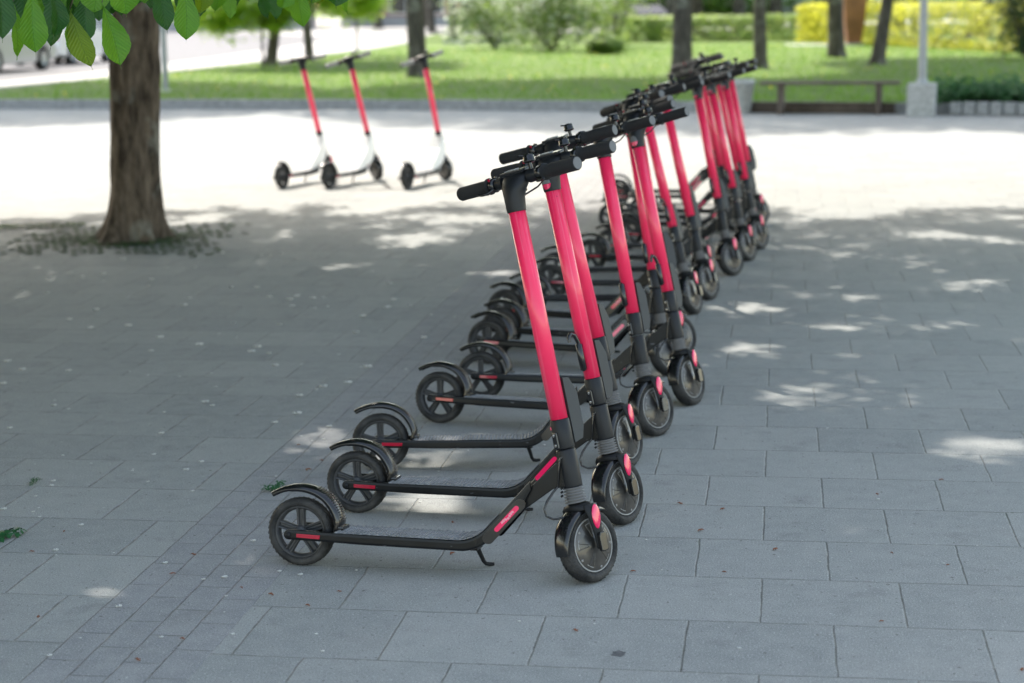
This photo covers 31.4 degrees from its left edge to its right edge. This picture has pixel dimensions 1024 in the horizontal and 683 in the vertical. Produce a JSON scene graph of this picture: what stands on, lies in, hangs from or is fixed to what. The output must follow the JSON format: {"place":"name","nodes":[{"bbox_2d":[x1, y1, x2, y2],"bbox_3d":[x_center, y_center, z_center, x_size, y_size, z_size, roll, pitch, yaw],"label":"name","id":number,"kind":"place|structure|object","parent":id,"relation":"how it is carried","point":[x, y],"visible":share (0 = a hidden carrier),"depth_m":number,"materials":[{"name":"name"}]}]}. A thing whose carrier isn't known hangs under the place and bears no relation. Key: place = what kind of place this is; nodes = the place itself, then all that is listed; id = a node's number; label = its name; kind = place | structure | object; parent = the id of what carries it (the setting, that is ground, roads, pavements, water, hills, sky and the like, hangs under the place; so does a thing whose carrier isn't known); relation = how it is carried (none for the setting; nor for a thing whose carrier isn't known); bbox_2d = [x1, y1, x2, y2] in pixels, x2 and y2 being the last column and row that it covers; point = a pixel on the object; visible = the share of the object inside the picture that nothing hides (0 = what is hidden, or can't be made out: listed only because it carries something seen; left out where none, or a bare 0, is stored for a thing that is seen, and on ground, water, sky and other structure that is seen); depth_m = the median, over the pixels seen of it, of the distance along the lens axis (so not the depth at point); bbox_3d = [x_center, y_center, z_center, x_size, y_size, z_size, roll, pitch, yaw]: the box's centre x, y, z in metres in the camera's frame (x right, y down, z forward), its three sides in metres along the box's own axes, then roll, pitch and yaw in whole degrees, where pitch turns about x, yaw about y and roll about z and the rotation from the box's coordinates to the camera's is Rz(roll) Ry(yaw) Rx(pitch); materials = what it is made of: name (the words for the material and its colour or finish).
{"place":"outdoors","nodes":[
{"label":"outdoors","id":0,"kind":"place"},
{"bbox_2d":[0,31,341,80],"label":"carriageway","id":1,"kind":"structure","parent":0,"point":[192,47],"depth_m":66.61,"materials":[{"name":"grey asphalt"}]},
{"bbox_2d":[0,29,56,71],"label":"parked car","id":2,"kind":"object","parent":1,"relation":"on","point":[42,57],"visible":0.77,"depth_m":47.40,"materials":[{"name":"silver metal"}]},
{"bbox_2d":[16,24,108,64],"bbox_3d":[-13.240,-8.933,53.633,1.760,1.470,4.300,1,11,10],"label":"parked car","id":3,"kind":"object","parent":1,"relation":"on","point":[63,52],"visible":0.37,"depth_m":52.51,"materials":[{"name":"white paint"}]},
{"bbox_2d":[95,0,316,30],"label":"apartment building","id":4,"kind":"structure","parent":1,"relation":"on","point":[173,28],"depth_m":125.77,"materials":[{"name":"grey paint"}]},
{"bbox_2d":[0,17,466,86],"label":"road","id":5,"kind":"structure","parent":0,"point":[369,37],"depth_m":70.94,"materials":[{"name":"grey asphalt"}]},
{"bbox_2d":[0,42,406,87],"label":"road kerb","id":6,"kind":"structure","parent":5,"relation":"on","point":[186,69],"depth_m":43.77,"materials":[{"name":"concrete"}]},
{"bbox_2d":[372,0,384,28],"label":"park tree","id":7,"kind":"object","parent":5,"relation":"on","point":[378,24],"visible":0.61,"depth_m":115.96,"materials":[{"name":"plant"}]},
{"bbox_2d":[424,0,427,27],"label":"park tree","id":8,"kind":"object","parent":5,"relation":"on","point":[425,15],"visible":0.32,"depth_m":117.85,"materials":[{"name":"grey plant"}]},
{"bbox_2d":[427,0,437,32],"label":"park tree","id":9,"kind":"object","parent":5,"relation":"on","point":[431,17],"visible":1,"depth_m":94.35,"materials":[{"name":"plant"}]},
{"bbox_2d":[316,8,343,16],"bbox_3d":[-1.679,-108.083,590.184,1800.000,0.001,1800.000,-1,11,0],"label":"ground","id":10,"kind":"structure","parent":0,"point":[322,15],"depth_m":307.94,"materials":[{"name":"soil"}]},
{"bbox_2d":[610,3,672,35],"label":"parked car","id":11,"kind":"object","parent":10,"relation":"on","point":[658,9],"visible":0.14,"depth_m":74.16,"materials":[{"name":"black paint"}]},
{"bbox_2d":[708,0,998,17],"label":"apartment building","id":12,"kind":"structure","parent":10,"relation":"on","point":[907,1],"depth_m":129.70,"materials":[{"name":"grey paint"}]},
{"bbox_2d":[927,69,1023,114],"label":"flower bed","id":13,"kind":"object","parent":10,"relation":"on","point":[984,96],"visible":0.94,"depth_m":24.28,"materials":[{"name":"green plant"}]},
{"bbox_2d":[341,0,643,26],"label":"apartment building","id":14,"kind":"structure","parent":0,"point":[396,16],"depth_m":133.62,"materials":[{"name":"paint"}]},
{"bbox_2d":[389,0,405,13],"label":"window","id":15,"kind":"structure","parent":14,"relation":"in","point":[400,5],"depth_m":133.62,"materials":[{"name":"grey glass"}]},
{"bbox_2d":[434,0,442,12],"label":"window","id":16,"kind":"structure","parent":14,"relation":"in","point":[439,9],"depth_m":133.65,"materials":[{"name":"glass"}]},
{"bbox_2d":[0,109,1023,682],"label":"plaza","id":17,"kind":"structure","parent":0,"point":[858,323],"depth_m":6.96,"materials":[{"name":"grey stone"}]},
{"bbox_2d":[0,527,26,542],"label":"weed sprig","id":18,"kind":"object","parent":17,"relation":"on","point":[6,533],"visible":1,"depth_m":5.48,"materials":[{"name":"green plant"}]},
{"bbox_2d":[28,477,39,485],"bbox_3d":[-1.601,0.468,6.102,0.058,0.022,0.046,-11,15,-44],"label":"weed sprig","id":19,"kind":"object","parent":17,"relation":"on","point":[34,480],"visible":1,"depth_m":6.10,"materials":[{"name":"green plant"}]},
{"bbox_2d":[0,224,251,257],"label":"soil","id":20,"kind":"structure","parent":17,"relation":"on","point":[91,242],"depth_m":12.24,"materials":[{"name":"brown soil"}]},
{"bbox_2d":[0,221,247,255],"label":"weeds","id":21,"kind":"object","parent":20,"relation":"on","point":[94,241],"visible":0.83,"depth_m":12.43,"materials":[{"name":"green plant"}]},
{"bbox_2d":[92,2,175,245],"bbox_3d":[-2.610,-5.362,11.849,11.326,9.454,11.695,-1,11,0],"label":"chestnut tree","id":22,"kind":"object","parent":20,"relation":"on","point":[135,212],"visible":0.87,"depth_m":12.25,"materials":[{"name":"brown plant"}]},
{"bbox_2d":[0,0,347,69],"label":"chestnut tree","id":23,"kind":"object","parent":17,"relation":"on","point":[34,25],"visible":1,"depth_m":5.35,"materials":[{"name":"green plant"}]},
{"bbox_2d":[261,480,285,491],"bbox_3d":[-0.786,0.476,5.981,0.077,0.027,0.091,3,11,20],"label":"weed sprig","id":24,"kind":"object","parent":17,"relation":"on","point":[277,485],"visible":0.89,"depth_m":5.96,"materials":[{"name":"green plant"}]},
{"bbox_2d":[273,52,332,187],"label":"electric scooter","id":25,"kind":"object","parent":17,"relation":"on","point":[316,156],"visible":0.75,"depth_m":16.35,"materials":[{"name":"glossy red metal"},{"name":"white plastic"},{"name":"rubber"}]},
{"bbox_2d":[320,51,382,187],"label":"electric scooter","id":26,"kind":"object","parent":17,"relation":"on","point":[365,158],"visible":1,"depth_m":16.28,"materials":[{"name":"glossy red metal"},{"name":"white plastic"},{"name":"rubber"}]},
{"bbox_2d":[398,50,452,188],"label":"electric scooter","id":27,"kind":"object","parent":17,"relation":"on","point":[437,161],"visible":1,"depth_m":16.14,"materials":[{"name":"white plastic"}]},
{"bbox_2d":[268,153,617,582],"bbox_3d":[-0.198,0.064,5.060,0.994,1.169,0.270,2,5,14],"label":"electric scooter","id":28,"kind":"object","parent":17,"relation":"on","point":[585,543],"visible":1,"depth_m":4.96,"materials":[{"name":"black metal"}]},
{"bbox_2d":[327,137,642,524],"bbox_3d":[-0.090,-0.037,5.580,0.988,1.169,0.236,1,6,12],"label":"electric scooter","id":29,"kind":"object","parent":17,"relation":"on","point":[616,488],"visible":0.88,"depth_m":5.50,"materials":[{"name":"black metal"}]},
{"bbox_2d":[352,123,642,467],"bbox_3d":[-0.054,-0.149,6.191,0.994,1.169,0.271,-1,4,1],"label":"electric scooter","id":30,"kind":"object","parent":17,"relation":"on","point":[627,432],"visible":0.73,"depth_m":6.15,"materials":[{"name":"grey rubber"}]},
{"bbox_2d":[0,99,1017,114],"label":"kerb","id":31,"kind":"structure","parent":17,"relation":"on","point":[446,104],"depth_m":27.63,"materials":[{"name":"concrete"}]},
{"bbox_2d":[415,114,673,435],"bbox_3d":[0.123,-0.257,6.767,0.987,1.169,0.234,3,4,19],"label":"electric scooter","id":32,"kind":"object","parent":17,"relation":"on","point":[650,400],"visible":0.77,"depth_m":6.63,"materials":[{"name":"black metal"}]},
{"bbox_2d":[467,99,685,375],"bbox_3d":[0.293,-0.462,7.876,0.987,1.170,0.228,4,1,23],"label":"electric scooter","id":33,"kind":"object","parent":17,"relation":"on","point":[506,339],"visible":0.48,"depth_m":7.74,"materials":[{"name":"black plastic"}]},
{"bbox_2d":[457,107,704,405],"bbox_3d":[0.276,-0.341,7.221,0.987,1.169,0.233,1,2,11],"label":"electric scooter","id":34,"kind":"object","parent":17,"relation":"on","point":[685,378],"visible":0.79,"depth_m":7.12,"materials":[{"name":"black plastic"}]},
{"bbox_2d":[487,88,682,331],"bbox_3d":[0.353,-0.616,8.661,0.993,1.169,0.262,4,6,26],"label":"electric scooter","id":35,"kind":"object","parent":17,"relation":"on","point":[614,307],"visible":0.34,"depth_m":8.65,"materials":[{"name":"black metal"}]},
{"bbox_2d":[481,94,696,352],"bbox_3d":[0.350,-0.523,8.176,1.000,1.169,0.300,3,4,21],"label":"electric scooter","id":36,"kind":"object","parent":17,"relation":"on","point":[522,325],"visible":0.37,"depth_m":8.14,"materials":[{"name":"black metal"}]},
{"bbox_2d":[509,83,702,317],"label":"electric scooter","id":37,"kind":"object","parent":17,"relation":"on","point":[692,294],"visible":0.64,"depth_m":9.17,"materials":[{"name":"red metal"}]},
{"bbox_2d":[611,650,625,656],"bbox_3d":[0.258,0.759,4.433,0.039,0.001,0.041,5,12,30],"label":"chewing gum","id":38,"kind":"object","parent":17,"relation":"on","point":[619,653],"visible":1,"depth_m":4.43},
{"bbox_2d":[536,79,718,299],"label":"electric scooter","id":39,"kind":"object","parent":17,"relation":"on","point":[707,276],"visible":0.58,"depth_m":9.61,"materials":[{"name":"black metal"}]},
{"bbox_2d":[539,74,715,286],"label":"electric scooter","id":40,"kind":"object","parent":17,"relation":"on","point":[706,252],"visible":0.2,"depth_m":10.11,"materials":[{"name":"black metal"}]},
{"bbox_2d":[581,71,743,275],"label":"electric scooter","id":41,"kind":"object","parent":17,"relation":"on","point":[729,257],"visible":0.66,"depth_m":10.44,"materials":[{"name":"black plastic"}]},
{"bbox_2d":[603,54,723,206],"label":"electric scooter","id":42,"kind":"object","parent":17,"relation":"on","point":[693,65],"visible":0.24,"depth_m":13.79,"materials":[{"name":"red metal"}]},
{"bbox_2d":[598,59,736,230],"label":"electric scooter","id":43,"kind":"object","parent":17,"relation":"on","point":[706,198],"visible":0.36,"depth_m":12.46,"materials":[{"name":"red metal"}]},
{"bbox_2d":[614,52,720,198],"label":"electric scooter","id":44,"kind":"object","parent":17,"relation":"on","point":[695,178],"visible":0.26,"depth_m":14.19,"materials":[{"name":"black metal"}]},
{"bbox_2d":[594,68,756,261],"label":"electric scooter","id":45,"kind":"object","parent":17,"relation":"on","point":[743,236],"visible":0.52,"depth_m":10.99,"materials":[{"name":"red metal"}]},
{"bbox_2d":[620,61,757,230],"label":"electric scooter","id":46,"kind":"object","parent":17,"relation":"on","point":[711,217],"visible":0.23,"depth_m":12.09,"materials":[{"name":"red metal"}]},
{"bbox_2d":[621,64,768,249],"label":"electric scooter","id":47,"kind":"object","parent":17,"relation":"on","point":[756,223],"visible":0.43,"depth_m":11.50,"materials":[{"name":"red metal"}]},
{"bbox_2d":[629,58,768,222],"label":"electric scooter","id":48,"kind":"object","parent":17,"relation":"on","point":[761,206],"visible":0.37,"depth_m":12.76,"materials":[{"name":"red metal"}]},
{"bbox_2d":[734,79,754,113],"bbox_3d":[3.176,-3.420,25.396,0.430,0.466,0.430,-1,11,0],"label":"litter bin","id":49,"kind":"object","parent":17,"relation":"on","point":[744,89],"visible":0.56,"depth_m":25.23,"materials":[{"name":"concrete"}]},
{"bbox_2d":[751,102,894,113],"bbox_3d":[4.200,-3.228,25.125,2.169,0.150,0.050,3,11,22],"label":"timber edging","id":50,"kind":"object","parent":17,"relation":"on","point":[835,107],"visible":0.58,"depth_m":25.04,"materials":[{"name":"brown wood"}]},
{"bbox_2d":[759,81,900,114],"bbox_3d":[4.341,-3.326,24.882,1.880,0.450,0.420,2,11,14],"label":"park bench","id":51,"kind":"object","parent":17,"relation":"on","point":[781,97],"visible":1,"depth_m":24.70,"materials":[{"name":"brown wood"}]},
{"bbox_2d":[906,0,936,116],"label":"lamp post","id":52,"kind":"object","parent":17,"relation":"on","point":[921,96],"visible":1,"depth_m":24.05,"materials":[{"name":"metal"}]},
{"bbox_2d":[0,16,1023,102],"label":"lawn","id":53,"kind":"structure","parent":0,"point":[434,41],"depth_m":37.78,"materials":[{"name":"green plant"}]},
{"bbox_2d":[160,26,170,91],"bbox_3d":[-6.182,-6.110,32.077,0.500,3.400,0.180,-1,11,0],"label":"sign pole","id":54,"kind":"object","parent":53,"relation":"on","point":[164,61],"visible":0.65,"depth_m":32.24,"materials":[{"name":"grey metal"}]},
{"bbox_2d":[171,0,363,67],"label":"young tree","id":55,"kind":"object","parent":53,"relation":"on","point":[220,21],"visible":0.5,"depth_m":43.40,"materials":[{"name":"green plant"}]},
{"bbox_2d":[264,31,279,65],"bbox_3d":[-5.634,-10.537,45.258,5.653,7.310,5.785,-1,11,0],"label":"park tree","id":56,"kind":"object","parent":53,"relation":"on","point":[271,57],"visible":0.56,"depth_m":45.75,"materials":[{"name":"brown plant"}]},
{"bbox_2d":[303,19,315,60],"bbox_3d":[-5.783,-11.311,48.874,5.327,7.514,5.415,-1,11,0],"label":"park tree","id":57,"kind":"object","parent":53,"relation":"on","point":[308,41],"visible":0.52,"depth_m":49.37,"materials":[{"name":"brown plant"}]},
{"bbox_2d":[312,0,395,53],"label":"young tree","id":58,"kind":"object","parent":53,"relation":"on","point":[365,7],"visible":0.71,"depth_m":52.34,"materials":[{"name":"green plant"}]},
{"bbox_2d":[405,0,430,77],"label":"park tree","id":59,"kind":"object","parent":53,"relation":"on","point":[416,38],"visible":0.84,"depth_m":36.65,"materials":[{"name":"grey plant"}]},
{"bbox_2d":[448,0,457,38],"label":"park tree","id":60,"kind":"object","parent":53,"relation":"on","point":[454,25],"visible":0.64,"depth_m":76.90,"materials":[{"name":"plant"}]},
{"bbox_2d":[443,41,514,43],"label":"lawn edging","id":61,"kind":"object","parent":53,"relation":"on","point":[454,42],"visible":0.29,"depth_m":67.13,"materials":[{"name":"concrete"}]},
{"bbox_2d":[441,4,520,31],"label":"shrub","id":62,"kind":"object","parent":53,"relation":"on","point":[467,21],"visible":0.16,"depth_m":94.36,"materials":[{"name":"green plant"}]},
{"bbox_2d":[434,0,541,48],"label":"shrub","id":63,"kind":"object","parent":53,"relation":"on","point":[491,21],"visible":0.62,"depth_m":58.94,"materials":[{"name":"green plant"}]},
{"bbox_2d":[35,45,1023,95],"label":"dandelions","id":64,"kind":"object","parent":53,"relation":"on","point":[564,65],"visible":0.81,"depth_m":38.55,"materials":[{"name":"yellow"}]},
{"bbox_2d":[479,0,618,51],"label":"shrub","id":65,"kind":"object","parent":53,"relation":"on","point":[554,7],"visible":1,"depth_m":54.47,"materials":[{"name":"green plant"}]},
{"bbox_2d":[581,30,629,54],"bbox_3d":[2.635,-8.331,50.860,1.486,0.750,1.311,-1,11,0],"label":"shrub","id":66,"kind":"object","parent":53,"relation":"on","point":[607,43],"visible":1,"depth_m":50.62,"materials":[{"name":"green plant"}]},
{"bbox_2d":[581,0,655,43],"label":"shrub","id":67,"kind":"object","parent":53,"relation":"on","point":[620,30],"visible":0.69,"depth_m":58.03,"materials":[{"name":"green plant"}]},
{"bbox_2d":[665,0,673,15],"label":"park tree","id":68,"kind":"object","parent":53,"relation":"on","point":[669,6],"visible":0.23,"depth_m":82.43,"materials":[{"name":"plant"}]},
{"bbox_2d":[537,0,819,28],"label":"shrub","id":69,"kind":"object","parent":53,"relation":"on","point":[711,7],"visible":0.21,"depth_m":97.89,"materials":[{"name":"green plant"}]},
{"bbox_2d":[668,0,692,76],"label":"park tree","id":70,"kind":"object","parent":53,"relation":"on","point":[682,33],"visible":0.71,"depth_m":34.79,"materials":[{"name":"grey plant"}]},
{"bbox_2d":[623,12,821,42],"bbox_3d":[7.788,-11.129,64.731,7.716,1.142,1.535,1,11,10],"label":"hedge","id":71,"kind":"object","parent":53,"relation":"on","point":[661,22],"visible":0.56,"depth_m":64.67,"materials":[{"name":"green plant"}]},
{"bbox_2d":[731,0,746,30],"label":"park tree","id":72,"kind":"object","parent":53,"relation":"on","point":[739,7],"visible":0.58,"depth_m":84.41,"materials":[{"name":"grey plant"}]},
{"bbox_2d":[753,0,769,68],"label":"park tree","id":73,"kind":"object","parent":53,"relation":"on","point":[759,33],"visible":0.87,"depth_m":38.34,"materials":[{"name":"grey plant"}]},
{"bbox_2d":[767,0,778,29],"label":"park tree","id":74,"kind":"object","parent":53,"relation":"on","point":[773,6],"visible":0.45,"depth_m":86.44,"materials":[{"name":"grey plant"}]},
{"bbox_2d":[785,43,826,45],"bbox_3d":[9.654,-9.451,57.926,1.985,0.001,3.508,0,11,6],"label":"gravel patch","id":75,"kind":"object","parent":53,"relation":"on","point":[813,44],"visible":0.6,"depth_m":57.87,"materials":[{"name":"beige gravel"}]},
{"bbox_2d":[843,0,866,45],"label":"rusty pillar","id":76,"kind":"structure","parent":75,"relation":"on","point":[854,15],"depth_m":56.23,"materials":[{"name":"brown metal"}]},
{"bbox_2d":[826,0,847,57],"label":"park tree","id":77,"kind":"object","parent":53,"relation":"on","point":[835,36],"visible":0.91,"depth_m":44.96,"materials":[{"name":"grey plant"}]},
{"bbox_2d":[867,0,893,64],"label":"park tree","id":78,"kind":"object","parent":53,"relation":"on","point":[879,50],"visible":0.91,"depth_m":39.71,"materials":[{"name":"grey plant"}]},
{"bbox_2d":[794,0,1022,52],"bbox_3d":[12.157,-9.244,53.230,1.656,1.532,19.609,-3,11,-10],"label":"hedge","id":79,"kind":"object","parent":53,"relation":"on","point":[818,32],"visible":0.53,"depth_m":52.54,"materials":[{"name":"yellow plant"}]},
{"bbox_2d":[932,0,999,19],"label":"shrub","id":80,"kind":"object","parent":53,"relation":"on","point":[956,0],"visible":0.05,"depth_m":94.74,"materials":[{"name":"green plant"}]},
{"bbox_2d":[983,0,1023,57],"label":"shrub","id":81,"kind":"object","parent":53,"relation":"on","point":[1014,18],"visible":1,"depth_m":41.92,"materials":[{"name":"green plant"}]},
{"bbox_2d":[541,0,548,30],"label":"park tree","id":82,"kind":"object","parent":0,"point":[544,14],"visible":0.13,"depth_m":90.41,"materials":[{"name":"green plant"}]},
{"bbox_2d":[439,20,995,35],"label":"footpath","id":83,"kind":"structure","parent":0,"point":[467,32],"depth_m":93.39,"materials":[{"name":"beige concrete"}]},
{"bbox_2d":[692,0,704,30],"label":"park tree","id":84,"kind":"object","parent":83,"relation":"on","point":[697,7],"visible":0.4,"depth_m":88.33,"materials":[{"name":"plant"}]},
{"bbox_2d":[777,0,782,28],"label":"park tree","id":85,"kind":"object","parent":83,"relation":"on","point":[780,7],"visible":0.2,"depth_m":90.34,"materials":[{"name":"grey plant"}]},
{"bbox_2d":[891,0,907,26],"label":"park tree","id":86,"kind":"object","parent":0,"point":[903,21],"visible":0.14,"depth_m":90.38,"materials":[{"name":"yellow plant"}]},
{"bbox_2d":[911,0,918,30],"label":"shrub","id":87,"kind":"object","parent":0,"point":[914,16],"visible":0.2,"depth_m":76.72,"materials":[{"name":"yellow plant"}]},
{"bbox_2d":[964,0,993,36],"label":"shrub","id":88,"kind":"object","parent":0,"point":[968,35],"visible":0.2,"depth_m":65.22,"materials":[{"name":"yellow plant"}]}
]}

